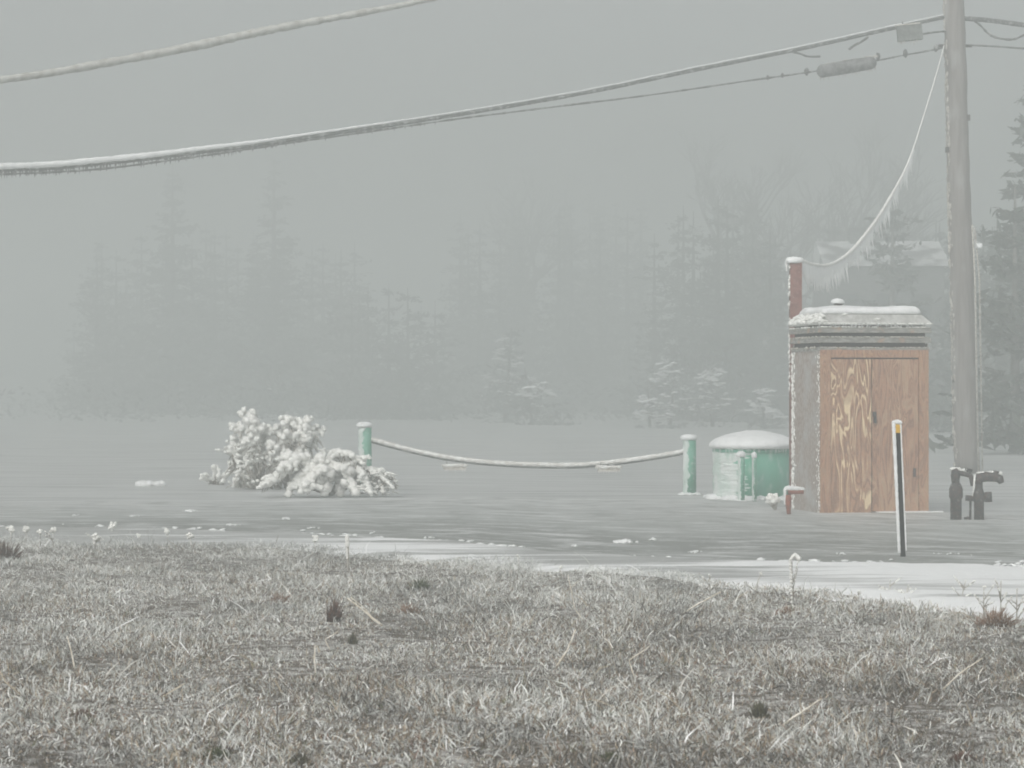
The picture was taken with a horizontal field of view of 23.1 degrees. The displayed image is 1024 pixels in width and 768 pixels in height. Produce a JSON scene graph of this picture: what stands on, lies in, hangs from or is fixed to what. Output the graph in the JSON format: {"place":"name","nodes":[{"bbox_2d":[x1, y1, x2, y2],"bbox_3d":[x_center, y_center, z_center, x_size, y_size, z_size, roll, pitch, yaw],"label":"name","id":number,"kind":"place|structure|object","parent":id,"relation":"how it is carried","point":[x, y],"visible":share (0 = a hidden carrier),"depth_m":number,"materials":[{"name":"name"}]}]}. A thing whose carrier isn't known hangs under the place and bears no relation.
{"place":"outdoors","nodes":[
{"label":"outdoors","id":0,"kind":"place"},
{"bbox_2d":[0,532,1023,767],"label":"field","id":1,"kind":"structure","parent":0,"point":[213,678],"depth_m":13.82,"materials":[{"name":"grey plant"}]},
{"bbox_2d":[5,525,14,540],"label":"frosted weed","id":2,"kind":"object","parent":1,"relation":"on","point":[10,529],"visible":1,"depth_m":24.57,"materials":[{"name":"white plant"}]},
{"bbox_2d":[0,539,26,559],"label":"grass tuft","id":3,"kind":"object","parent":1,"relation":"on","point":[3,551],"visible":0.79,"depth_m":21.91,"materials":[{"name":"grey plant"}]},
{"bbox_2d":[22,526,29,541],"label":"frosted weed","id":4,"kind":"object","parent":1,"relation":"on","point":[26,529],"visible":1,"depth_m":24.37,"materials":[{"name":"white plant"}]},
{"bbox_2d":[36,529,42,543],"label":"frosted weed","id":5,"kind":"object","parent":1,"relation":"on","point":[39,531],"visible":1,"depth_m":24.20,"materials":[{"name":"white plant"}]},
{"bbox_2d":[42,527,56,545],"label":"frosted weed","id":6,"kind":"object","parent":1,"relation":"on","point":[53,530],"visible":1,"depth_m":23.76,"materials":[{"name":"white plant"}]},
{"bbox_2d":[66,636,75,669],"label":"straw stalk","id":7,"kind":"object","parent":1,"relation":"on","point":[73,662],"visible":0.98,"depth_m":13.65,"materials":[{"name":"beige plant"}]},
{"bbox_2d":[66,707,106,719],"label":"grass tuft","id":8,"kind":"object","parent":1,"relation":"on","point":[78,713],"visible":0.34,"depth_m":11.37,"materials":[{"name":"plant"}]},
{"bbox_2d":[86,533,103,547],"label":"frosted weed","id":9,"kind":"object","parent":1,"relation":"on","point":[95,537],"visible":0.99,"depth_m":23.25,"materials":[{"name":"white plant"}]},
{"bbox_2d":[186,532,193,549],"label":"frosted weed","id":10,"kind":"object","parent":1,"relation":"on","point":[189,535],"visible":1,"depth_m":23.14,"materials":[{"name":"white plant"}]},
{"bbox_2d":[191,745,235,761],"bbox_3d":[-1.238,1.542,10.449,0.154,0.072,0.165,0,0,29],"label":"grass tuft","id":11,"kind":"object","parent":1,"relation":"on","point":[218,752],"visible":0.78,"depth_m":10.43,"materials":[{"name":"grey plant"}]},
{"bbox_2d":[266,591,296,602],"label":"grass tuft","id":12,"kind":"object","parent":1,"relation":"on","point":[280,598],"visible":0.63,"depth_m":17.78,"materials":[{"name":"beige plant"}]},
{"bbox_2d":[287,750,313,765],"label":"grass tuft","id":13,"kind":"object","parent":1,"relation":"on","point":[299,755],"visible":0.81,"depth_m":10.24,"materials":[{"name":"grey plant"}]},
{"bbox_2d":[312,535,318,549],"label":"frosted weed","id":14,"kind":"object","parent":1,"relation":"on","point":[316,538],"visible":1,"depth_m":22.99,"materials":[{"name":"white plant"}]},
{"bbox_2d":[314,646,316,674],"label":"straw stalk","id":15,"kind":"object","parent":1,"relation":"on","point":[314,660],"visible":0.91,"depth_m":13.48,"materials":[{"name":"beige plant"}]},
{"bbox_2d":[326,594,342,621],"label":"grass tuft","id":16,"kind":"object","parent":1,"relation":"on","point":[333,611],"visible":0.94,"depth_m":16.26,"materials":[{"name":"plant"}]},
{"bbox_2d":[345,535,349,569],"bbox_3d":[-1.381,1.424,20.939,0.043,0.328,0.042,0,0,0],"label":"wooden stake","id":17,"kind":"object","parent":1,"relation":"on","point":[347,542],"visible":0.98,"depth_m":20.93,"materials":[{"name":"grey wood"}]},
{"bbox_2d":[347,633,358,644],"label":"grass tuft","id":18,"kind":"object","parent":1,"relation":"on","point":[353,640],"visible":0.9,"depth_m":14.94,"materials":[{"name":"grey plant"}]},
{"bbox_2d":[347,598,382,625],"bbox_3d":[-0.945,1.466,16.049,0.234,0.190,0.020,0,0,0],"label":"straw stalk","id":19,"kind":"object","parent":1,"relation":"on","point":[372,617],"visible":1,"depth_m":16.04,"materials":[{"name":"beige plant"}]},
{"bbox_2d":[389,603,421,614],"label":"grass tuft","id":20,"kind":"object","parent":1,"relation":"on","point":[404,609],"visible":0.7,"depth_m":16.77,"materials":[{"name":"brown plant"}]},
{"bbox_2d":[407,576,431,590],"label":"grass tuft","id":21,"kind":"object","parent":1,"relation":"on","point":[419,584],"visible":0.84,"depth_m":18.75,"materials":[{"name":"grey plant"}]},
{"bbox_2d":[0,526,1023,620],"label":"snow verge","id":22,"kind":"structure","parent":1,"relation":"on","point":[933,583],"depth_m":20.94,"materials":[{"name":"white snow"}]},
{"bbox_2d":[108,521,116,530],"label":"frosted weed","id":23,"kind":"object","parent":22,"relation":"on","point":[111,526],"visible":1,"depth_m":25.97,"materials":[{"name":"white plant"}]},
{"bbox_2d":[164,528,169,538],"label":"frosted weed","id":24,"kind":"object","parent":22,"relation":"on","point":[167,531],"visible":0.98,"depth_m":24.67,"materials":[{"name":"white plant"}]},
{"bbox_2d":[878,577,903,589],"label":"frosted weed","id":25,"kind":"object","parent":22,"relation":"on","point":[882,587],"visible":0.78,"depth_m":18.38,"materials":[{"name":"white plant"}]},
{"bbox_2d":[894,584,916,592],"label":"frosted weed","id":26,"kind":"object","parent":22,"relation":"on","point":[907,589],"visible":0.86,"depth_m":18.12,"materials":[{"name":"white plant"}]},
{"bbox_2d":[951,575,975,595],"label":"frosted weed","id":27,"kind":"object","parent":22,"relation":"on","point":[957,580],"visible":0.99,"depth_m":17.87,"materials":[{"name":"white plant"}]},
{"bbox_2d":[551,565,562,579],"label":"frosted weed","id":28,"kind":"object","parent":1,"relation":"on","point":[560,567],"visible":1,"depth_m":19.52,"materials":[{"name":"white plant"}]},
{"bbox_2d":[556,629,575,666],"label":"straw stalk","id":29,"kind":"object","parent":1,"relation":"on","point":[562,657],"visible":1,"depth_m":13.59,"materials":[{"name":"beige plant"}]},
{"bbox_2d":[568,575,582,619],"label":"straw stalk","id":30,"kind":"object","parent":1,"relation":"on","point":[572,598],"visible":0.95,"depth_m":16.48,"materials":[{"name":"beige plant"}]},
{"bbox_2d":[599,749,621,762],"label":"grass tuft","id":31,"kind":"object","parent":1,"relation":"on","point":[608,755],"visible":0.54,"depth_m":10.15,"materials":[{"name":"plant"}]},
{"bbox_2d":[628,646,649,678],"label":"straw stalk","id":32,"kind":"object","parent":1,"relation":"on","point":[632,658],"visible":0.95,"depth_m":13.13,"materials":[{"name":"beige plant"}]},
{"bbox_2d":[684,592,720,611],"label":"straw stalk","id":33,"kind":"object","parent":1,"relation":"on","point":[702,601],"visible":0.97,"depth_m":16.96,"materials":[{"name":"beige plant"}]},
{"bbox_2d":[699,574,713,596],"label":"frosted weed","id":34,"kind":"object","parent":1,"relation":"on","point":[709,589],"visible":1,"depth_m":18.24,"materials":[{"name":"grey plant"}]},
{"bbox_2d":[743,571,763,594],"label":"frosted weed","id":35,"kind":"object","parent":1,"relation":"on","point":[752,588],"visible":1,"depth_m":18.28,"materials":[{"name":"white plant"}]},
{"bbox_2d":[747,699,769,717],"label":"grass tuft","id":36,"kind":"object","parent":1,"relation":"on","point":[758,709],"visible":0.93,"depth_m":11.71,"materials":[{"name":"grey plant"}]},
{"bbox_2d":[773,604,798,614],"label":"grass tuft","id":37,"kind":"object","parent":1,"relation":"on","point":[785,611],"visible":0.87,"depth_m":16.84,"materials":[{"name":"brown plant"}]},
{"bbox_2d":[786,553,801,605],"bbox_3d":[1.965,1.368,17.422,0.109,0.384,0.044,0,0,0],"label":"frosted weed","id":38,"kind":"object","parent":1,"relation":"on","point":[797,557],"visible":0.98,"depth_m":17.42,"materials":[{"name":"white plant"}]},
{"bbox_2d":[782,698,820,725],"bbox_3d":[1.315,1.498,11.385,0.188,0.134,0.012,0,0,0],"label":"straw stalk","id":39,"kind":"object","parent":1,"relation":"on","point":[795,716],"visible":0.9,"depth_m":11.38,"materials":[{"name":"beige plant"}]},
{"bbox_2d":[944,658,982,688],"bbox_3d":[2.241,1.456,12.477,0.218,0.183,0.010,0,0,0],"label":"straw stalk","id":40,"kind":"object","parent":1,"relation":"on","point":[957,675],"visible":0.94,"depth_m":12.47,"materials":[{"name":"beige plant"}]},
{"bbox_2d":[949,749,978,762],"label":"grass tuft","id":41,"kind":"object","parent":1,"relation":"on","point":[958,758],"visible":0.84,"depth_m":10.27,"materials":[{"name":"grey plant"}]},
{"bbox_2d":[974,584,994,616],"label":"frosted weed","id":42,"kind":"object","parent":1,"relation":"on","point":[980,601],"visible":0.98,"depth_m":16.77,"materials":[{"name":"grey plant"}]},
{"bbox_2d":[966,606,1021,626],"bbox_3d":[3.095,1.476,15.902,0.332,0.142,0.348,0,0,-18],"label":"leaf clump","id":43,"kind":"object","parent":1,"relation":"on","point":[993,618],"visible":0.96,"depth_m":15.88,"materials":[{"name":"brown plant"}]},
{"bbox_2d":[994,578,1012,611],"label":"frosted weed","id":44,"kind":"object","parent":1,"relation":"on","point":[999,591],"visible":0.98,"depth_m":16.68,"materials":[{"name":"grey plant"}]},
{"bbox_2d":[1006,588,1023,620],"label":"frosted weed","id":45,"kind":"object","parent":1,"relation":"on","point":[1021,602],"visible":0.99,"depth_m":16.20,"materials":[{"name":"grey plant"}]},
{"bbox_2d":[0,390,1023,545],"bbox_3d":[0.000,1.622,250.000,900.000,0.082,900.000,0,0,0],"label":"ground","id":46,"kind":"structure","parent":0,"point":[43,457],"depth_m":55.26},
{"bbox_2d":[135,480,165,485],"bbox_3d":[-5.667,1.572,39.186,0.496,0.130,0.196,0,0,0],"label":"snow mound","id":47,"kind":"object","parent":46,"relation":"on","point":[149,483],"visible":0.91,"depth_m":39.13,"materials":[{"name":"white snow"}]},
{"bbox_2d":[113,163,233,414],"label":"conifer","id":48,"kind":"object","parent":46,"relation":"on","point":[165,359],"visible":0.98,"depth_m":129.66,"materials":[{"name":"green plant"}]},
{"bbox_2d":[199,464,229,484],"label":"ice laden bush","id":49,"kind":"object","parent":46,"relation":"on","point":[216,476],"visible":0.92,"depth_m":39.69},
{"bbox_2d":[214,407,329,488],"bbox_3d":[-3.664,0.978,38.355,1.804,1.270,0.980,0,0,0],"label":"ice laden shrub","id":50,"kind":"object","parent":46,"relation":"on","point":[250,455],"visible":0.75,"depth_m":38.16,"materials":[{"name":"white ice"}]},
{"bbox_2d":[209,158,339,414],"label":"conifer","id":51,"kind":"object","parent":46,"relation":"on","point":[277,356],"visible":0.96,"depth_m":129.52,"materials":[{"name":"green plant"}]},
{"bbox_2d":[247,448,398,497],"bbox_3d":[-2.700,1.273,35.766,2.169,0.719,0.788,0,0,0],"label":"ice laden bush","id":52,"kind":"object","parent":46,"relation":"on","point":[349,470],"visible":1,"depth_m":35.60,"materials":[{"name":"white ice"}]},
{"bbox_2d":[356,422,377,493],"bbox_3d":[-2.170,1.097,36.989,0.388,1.080,0.336,0,0,0],"label":"green post","id":53,"kind":"object","parent":46,"relation":"on","point":[364,437],"visible":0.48,"depth_m":36.92,"materials":[{"name":"metal"}]},
{"bbox_2d":[371,437,683,470],"bbox_3d":[0.217,1.029,36.700,4.656,0.488,0.075,0,0,7],"label":"rope barrier","id":54,"kind":"object","parent":53,"relation":"attached to","point":[511,464],"visible":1,"depth_m":36.68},
{"bbox_2d":[442,461,467,471],"bbox_3d":[-0.842,1.222,36.810,0.389,0.180,0.064,0,0,0],"label":"hanging tag","id":55,"kind":"object","parent":54,"relation":"hanging from","point":[454,467],"visible":1,"depth_m":36.80,"materials":[{"name":"plastic"}]},
{"bbox_2d":[595,462,621,473],"bbox_3d":[1.413,1.234,36.516,0.398,0.180,0.063,0,0,0],"label":"hanging tag","id":56,"kind":"object","parent":54,"relation":"hanging from","point":[609,468],"visible":1,"depth_m":36.50,"materials":[{"name":"plastic"}]},
{"bbox_2d":[0,197,788,422],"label":"woodland","id":57,"kind":"object","parent":46,"relation":"on","point":[590,364],"visible":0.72,"depth_m":138.57,"materials":[{"name":"grey plant"}]},
{"bbox_2d":[470,328,542,422],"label":"snowy bush","id":58,"kind":"object","parent":46,"relation":"on","point":[505,350],"visible":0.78,"depth_m":103.91,"materials":[{"name":"green plant"}]},
{"bbox_2d":[491,367,580,425],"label":"snowy bush","id":59,"kind":"object","parent":46,"relation":"on","point":[521,404],"visible":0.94,"depth_m":97.77,"materials":[{"name":"white snow"}]},
{"bbox_2d":[632,387,686,428],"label":"snowy bush","id":60,"kind":"object","parent":46,"relation":"on","point":[649,407],"visible":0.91,"depth_m":91.77,"materials":[{"name":"snow"}]},
{"bbox_2d":[640,347,699,426],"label":"snowy bush","id":61,"kind":"object","parent":46,"relation":"on","point":[666,385],"visible":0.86,"depth_m":95.88,"materials":[{"name":"plant"}]},
{"bbox_2d":[678,434,701,494],"bbox_3d":[2.584,1.180,36.385,0.359,0.902,0.334,0,0,0],"label":"green post","id":62,"kind":"object","parent":46,"relation":"on","point":[689,465],"visible":1,"depth_m":36.32,"materials":[{"name":"metal"}]},
{"bbox_2d":[684,353,743,426],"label":"conifer","id":63,"kind":"object","parent":46,"relation":"on","point":[710,407],"visible":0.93,"depth_m":93.84,"materials":[{"name":"green plant"}]},
{"bbox_2d":[735,451,746,500],"bbox_3d":[3.145,1.268,34.293,0.176,0.704,0.174,0,0,0],"label":"green post","id":64,"kind":"object","parent":46,"relation":"on","point":[740,455],"visible":0.93,"depth_m":34.26,"materials":[{"name":"metal"}]},
{"bbox_2d":[703,430,788,500],"bbox_3d":[3.429,1.162,35.350,1.451,1.018,1.493,0,0,0],"label":"green tank","id":65,"kind":"object","parent":46,"relation":"on","point":[771,449],"visible":0.81,"depth_m":34.87,"materials":[{"name":"painted metal"},{"name":"snow"}]},
{"bbox_2d":[751,452,757,500],"bbox_3d":[3.345,1.278,34.501,0.123,0.685,0.121,0,0,0],"label":"green post","id":66,"kind":"object","parent":46,"relation":"on","point":[754,474],"visible":1,"depth_m":34.47,"materials":[{"name":"metal"}]},
{"bbox_2d":[743,379,788,428],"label":"tree","id":67,"kind":"object","parent":46,"relation":"on","point":[761,402],"visible":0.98,"depth_m":89.76,"materials":[{"name":"plant"}]},
{"bbox_2d":[669,124,866,376],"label":"bare tree","id":68,"kind":"object","parent":46,"relation":"on","point":[707,192],"visible":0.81,"depth_m":116.80,"materials":[{"name":"grey plant"}]},
{"bbox_2d":[701,115,928,396],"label":"bare tree","id":69,"kind":"object","parent":46,"relation":"on","point":[807,293],"visible":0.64,"depth_m":110.58,"materials":[{"name":"grey plant"}]},
{"bbox_2d":[610,198,1023,431],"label":"woodland","id":70,"kind":"object","parent":46,"relation":"on","point":[754,350],"visible":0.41,"depth_m":106.00,"materials":[{"name":"grey plant"}]},
{"bbox_2d":[779,153,929,309],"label":"bare tree","id":71,"kind":"object","parent":46,"relation":"on","point":[832,223],"visible":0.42,"depth_m":109.43,"materials":[{"name":"grey plant"}]},
{"bbox_2d":[792,142,946,240],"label":"bare tree","id":72,"kind":"object","parent":46,"relation":"on","point":[913,236],"visible":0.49,"depth_m":103.81,"materials":[{"name":"grey plant"}]},
{"bbox_2d":[810,228,948,412],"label":"house","id":73,"kind":"structure","parent":46,"relation":"on","point":[930,260],"depth_m":94.30,"materials":[{"name":"grey wood"}]},
{"bbox_2d":[834,292,859,305],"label":"window","id":74,"kind":"structure","parent":73,"relation":"in","point":[845,296],"depth_m":94.22,"materials":[{"name":"glass"}]},
{"bbox_2d":[874,292,899,304],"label":"window","id":75,"kind":"structure","parent":73,"relation":"in","point":[883,297],"depth_m":94.22,"materials":[{"name":"glass"}]},
{"bbox_2d":[908,292,933,324],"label":"window","id":76,"kind":"structure","parent":73,"relation":"in","point":[930,308],"depth_m":94.22,"materials":[{"name":"glass"}]},
{"bbox_2d":[848,203,951,431],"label":"conifer","id":77,"kind":"object","parent":46,"relation":"on","point":[892,277],"visible":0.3,"depth_m":83.84,"materials":[{"name":"green plant"}]},
{"bbox_2d":[938,0,982,472],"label":"utility pole","id":78,"kind":"object","parent":46,"relation":"on","point":[963,333],"visible":0.99,"depth_m":44.82,"materials":[{"name":"grey wood"}]},
{"bbox_2d":[0,0,436,83],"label":"overhead wire","id":79,"kind":"object","parent":78,"relation":"attached to","point":[207,43],"visible":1,"depth_m":37.32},
{"bbox_2d":[0,44,942,175],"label":"overhead cable","id":80,"kind":"object","parent":78,"relation":"attached to","point":[806,72],"visible":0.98,"depth_m":41.10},
{"bbox_2d":[817,55,877,80],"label":"splice closure","id":81,"kind":"object","parent":80,"relation":"hanging from","point":[852,66],"visible":1,"depth_m":43.91,"materials":[{"name":"black plastic"}]},
{"bbox_2d":[0,14,944,177],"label":"overhead cable","id":82,"kind":"object","parent":78,"relation":"attached to","point":[86,163],"visible":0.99,"depth_m":40.57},
{"bbox_2d":[792,51,819,57],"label":"drop wire","id":83,"kind":"object","parent":82,"relation":"hanging from","point":[804,55],"visible":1,"depth_m":43.88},
{"bbox_2d":[848,36,868,49],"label":"drop wire","id":84,"kind":"object","parent":82,"relation":"hanging from","point":[858,43],"visible":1,"depth_m":44.12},
{"bbox_2d":[895,21,922,44],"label":"terminal box","id":85,"kind":"object","parent":82,"relation":"hanging from","point":[910,32],"visible":1,"depth_m":44.12,"materials":[{"name":"grey metal"}]},
{"bbox_2d":[923,30,945,34],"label":"drop wire","id":86,"kind":"object","parent":78,"relation":"attached to","point":[925,33],"visible":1,"depth_m":44.55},
{"bbox_2d":[965,16,1023,26],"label":"overhead cable","id":87,"kind":"object","parent":78,"relation":"attached to","point":[991,20],"visible":1,"depth_m":44.33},
{"bbox_2d":[969,44,1023,48],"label":"drop wire","id":88,"kind":"object","parent":78,"relation":"attached to","point":[997,46],"visible":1,"depth_m":44.34,"materials":[{"name":"black metal"}]},
{"bbox_2d":[975,22,1023,40],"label":"drop wire","id":89,"kind":"object","parent":78,"relation":"attached to","point":[996,37],"visible":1,"depth_m":44.40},
{"bbox_2d":[929,186,1023,454],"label":"conifer","id":90,"kind":"object","parent":46,"relation":"on","point":[1001,399],"visible":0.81,"depth_m":57.71,"materials":[{"name":"green plant"}]},
{"bbox_2d":[976,85,1023,296],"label":"conifer","id":91,"kind":"object","parent":46,"relation":"on","point":[1007,228],"visible":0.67,"depth_m":63.87,"materials":[{"name":"green plant"}]},
{"bbox_2d":[0,497,1023,565],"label":"road","id":92,"kind":"structure","parent":0,"point":[725,530],"depth_m":28.29,"materials":[{"name":"grey asphalt"}]},
{"bbox_2d":[0,524,1023,566],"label":"slush crumbs","id":93,"kind":"object","parent":92,"relation":"on","point":[1017,564],"visible":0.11,"depth_m":24.17,"materials":[{"name":"white snow"}]},
{"bbox_2d":[613,538,638,543],"bbox_3d":[1.125,1.569,24.886,0.243,0.059,0.273,0,0,-34],"label":"snow clod","id":94,"kind":"object","parent":92,"relation":"on","point":[624,541],"visible":1,"depth_m":24.78,"materials":[{"name":"white snow"}]},
{"bbox_2d":[765,493,780,509],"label":"iced weed clump","id":95,"kind":"object","parent":92,"relation":"on","point":[772,499],"visible":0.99,"depth_m":31.48,"materials":[{"name":"white plant"}]},
{"bbox_2d":[783,485,804,513],"bbox_3d":[3.429,1.416,30.400,0.266,0.371,0.072,0,0,0],"label":"red standpipe","id":96,"kind":"object","parent":92,"relation":"on","point":[791,490],"visible":1,"depth_m":30.38,"materials":[{"name":"metal"}]},
{"bbox_2d":[785,257,803,506],"bbox_3d":[3.647,-0.013,32.302,0.244,3.266,0.238,0,0,0],"label":"service post","id":97,"kind":"object","parent":92,"relation":"on","point":[794,268],"visible":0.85,"depth_m":32.23,"materials":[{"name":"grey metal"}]},
{"bbox_2d":[802,45,944,291],"bbox_3d":[5.651,-3.649,38.581,0.223,4.852,13.137,0,0,18],"label":"service drop","id":98,"kind":"object","parent":97,"relation":"attached to","point":[823,275],"visible":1,"depth_m":37.08,"materials":[{"name":"white"}]},
{"bbox_2d":[788,298,942,512],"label":"plywood shed","id":99,"kind":"structure","parent":92,"relation":"on","point":[860,379],"depth_m":30.86,"materials":[{"name":"grey"}]},
{"bbox_2d":[831,359,870,512],"bbox_3d":[4.174,0.651,30.782,0.518,1.917,0.020,0,0,-11],"label":"door leaf","id":100,"kind":"structure","parent":99,"relation":"in","point":[850,378],"depth_m":30.77,"materials":[{"name":"brown wood"}]},
{"bbox_2d":[872,359,917,510],"bbox_3d":[4.745,0.631,30.873,0.598,1.877,0.070,0,0,-11],"label":"door leaf","id":101,"kind":"structure","parent":99,"relation":"in","point":[894,381],"depth_m":30.87,"materials":[{"name":"brown wood"}]},
{"bbox_2d":[892,419,906,556],"bbox_3d":[3.555,0.965,22.949,0.142,1.282,0.047,0,0,0],"label":"marker post","id":102,"kind":"object","parent":92,"relation":"on","point":[899,483],"visible":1,"depth_m":22.94,"materials":[{"name":"black plastic"}]},
{"bbox_2d":[949,467,973,519],"bbox_3d":[5.255,1.284,29.200,0.299,0.632,0.159,0,0,0],"label":"water standpipe","id":103,"kind":"object","parent":92,"relation":"on","point":[955,492],"visible":0.99,"depth_m":29.15,"materials":[{"name":"metal"}]},
{"bbox_2d":[964,470,1003,519],"bbox_3d":[5.515,1.313,29.205,0.464,0.611,0.150,0,0,0],"label":"water standpipe","id":104,"kind":"object","parent":92,"relation":"on","point":[979,497],"visible":1,"depth_m":29.16,"materials":[{"name":"metal"}]},
{"bbox_2d":[0,0,1023,389],"label":"sky","id":105,"kind":"structure","parent":0,"point":[399,194],"materials":[{"name":"grey"}]}
]}

